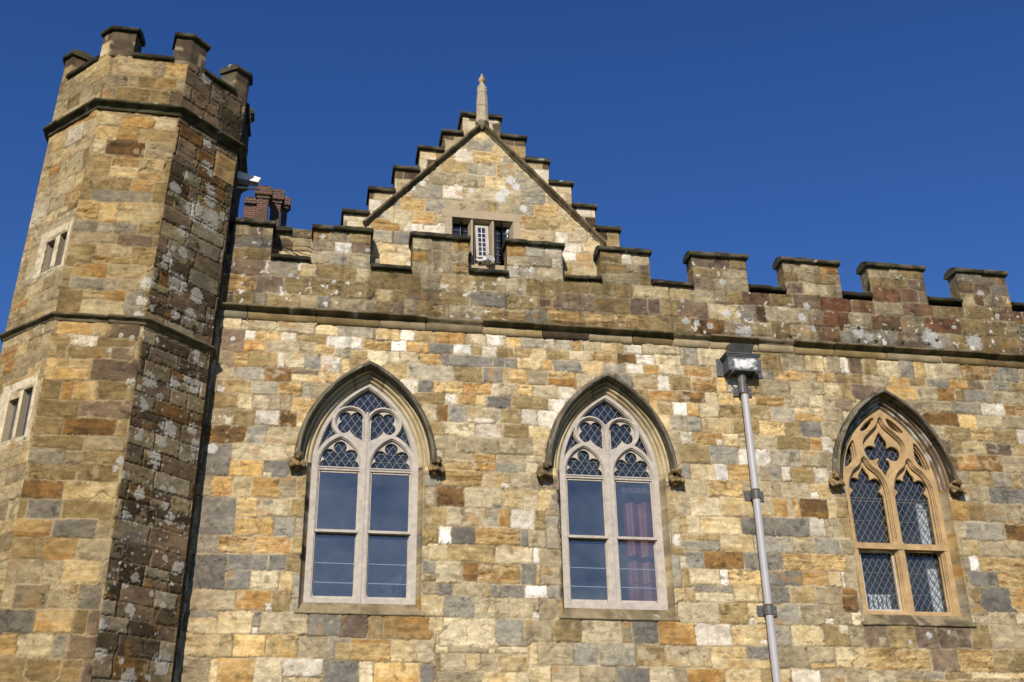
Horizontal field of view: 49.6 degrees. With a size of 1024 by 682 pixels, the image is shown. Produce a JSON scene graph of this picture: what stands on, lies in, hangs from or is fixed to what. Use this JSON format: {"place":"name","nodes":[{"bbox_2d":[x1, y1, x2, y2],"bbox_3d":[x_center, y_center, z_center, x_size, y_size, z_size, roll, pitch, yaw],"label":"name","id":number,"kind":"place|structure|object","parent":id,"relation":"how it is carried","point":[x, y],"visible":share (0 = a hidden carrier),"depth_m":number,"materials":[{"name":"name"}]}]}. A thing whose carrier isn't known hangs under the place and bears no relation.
{"place":"outdoors","nodes":[
{"label":"outdoors","id":0,"kind":"place"},
{"bbox_2d":[0,25,254,681],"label":"octagonal tower","id":1,"kind":"structure","parent":0,"point":[105,364],"depth_m":13.71,"materials":[{"name":"stone"}]},
{"bbox_2d":[0,374,37,450],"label":"window","id":2,"kind":"structure","parent":1,"relation":"in","point":[21,418],"depth_m":13.39,"materials":[{"name":"stone"}]},
{"bbox_2d":[32,220,72,280],"bbox_3d":[-5.871,-1.148,14.265,0.135,0.690,0.671,31,-40,-48],"label":"window","id":3,"kind":"structure","parent":1,"relation":"in","point":[51,250],"depth_m":14.26,"materials":[{"name":"stone"}]},
{"bbox_2d":[237,171,260,190],"bbox_3d":[-3.934,-2.372,16.236,0.510,0.245,0.170,4,-25,-10],"label":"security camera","id":4,"kind":"object","parent":1,"relation":"attached to","point":[247,179],"visible":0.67,"depth_m":16.19,"materials":[{"name":"white paint"}]},
{"bbox_2d":[0,0,1023,354],"label":"sky","id":5,"kind":"structure","parent":0,"point":[851,133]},
{"bbox_3d":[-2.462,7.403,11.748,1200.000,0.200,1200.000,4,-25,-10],"label":"ground","id":6,"kind":"structure","parent":0,"visible":0},
{"bbox_2d":[172,74,1023,681],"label":"stone hall","id":7,"kind":"structure","parent":6,"relation":"on","point":[430,446],"depth_m":15.45,"materials":[{"name":"stone"}]},
{"bbox_2d":[243,185,290,225],"bbox_3d":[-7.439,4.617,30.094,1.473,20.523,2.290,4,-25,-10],"label":"brick chimney","id":8,"kind":"object","parent":7,"relation":"on","point":[264,199],"visible":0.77,"depth_m":33.14,"materials":[{"name":"red brick"}]},
{"bbox_2d":[288,361,444,616],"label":"arched window","id":9,"kind":"structure","parent":7,"relation":"in","point":[366,443],"depth_m":15.00,"materials":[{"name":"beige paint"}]},
{"bbox_2d":[476,257,485,261],"bbox_3d":[-0.465,-1.208,16.476,0.171,0.092,0.084,-7,-26,13],"label":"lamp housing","id":10,"kind":"object","parent":7,"relation":"attached to","point":[481,260],"visible":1,"depth_m":16.45,"materials":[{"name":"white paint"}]},
{"bbox_2d":[442,208,521,269],"bbox_3d":[-0.465,-1.468,16.740,1.225,1.035,0.250,4,-25,-10],"label":"gable window","id":11,"kind":"structure","parent":7,"relation":"in","point":[475,220],"depth_m":16.80,"materials":[{"name":"stone"}]},
{"bbox_2d":[485,254,494,264],"bbox_3d":[-0.332,-1.208,16.465,0.132,0.152,0.132,11,-28,-25],"label":"floodlight","id":12,"kind":"object","parent":7,"relation":"on","point":[489,258],"visible":1,"depth_m":16.44,"materials":[{"name":"white paint"}]},
{"bbox_2d":[536,373,684,621],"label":"arched window","id":13,"kind":"structure","parent":7,"relation":"in","point":[606,438],"depth_m":15.47,"materials":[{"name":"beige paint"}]},
{"bbox_2d":[619,487,655,600],"bbox_3d":[1.746,2.950,15.255,0.430,1.904,0.148,4,-25,-10],"label":"curtain","id":14,"kind":"object","parent":7,"relation":"hanging from","point":[636,515],"visible":0.79,"depth_m":15.31,"materials":[{"name":"pink fabric"}]},
{"bbox_2d":[716,343,780,681],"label":"downpipe","id":15,"kind":"object","parent":7,"relation":"attached to","point":[741,362],"visible":1,"depth_m":15.47,"materials":[{"name":"grey metal"}]},
{"bbox_2d":[867,594,890,608],"bbox_3d":[5.151,3.690,15.519,0.370,0.280,0.080,4,-25,-10],"label":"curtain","id":16,"kind":"object","parent":7,"relation":"in","point":[885,606],"visible":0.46,"depth_m":15.53,"materials":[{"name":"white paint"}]},
{"bbox_2d":[828,388,976,626],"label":"arched window","id":17,"kind":"structure","parent":7,"relation":"in","point":[888,459],"depth_m":16.11,"materials":[{"name":"stone"}]},
{"bbox_2d":[915,504,934,544],"bbox_3d":[6.018,2.686,16.166,0.190,0.620,0.038,4,-25,-10],"label":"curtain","id":18,"kind":"object","parent":7,"relation":"attached to","point":[922,524],"visible":0.69,"depth_m":16.16,"materials":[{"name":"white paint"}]},
{"bbox_2d":[924,558,945,611],"bbox_3d":[6.032,3.501,15.785,0.190,0.820,0.038,4,-25,-10],"label":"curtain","id":19,"kind":"object","parent":7,"relation":"attached to","point":[936,582],"visible":0.57,"depth_m":15.78,"materials":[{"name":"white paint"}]}
]}

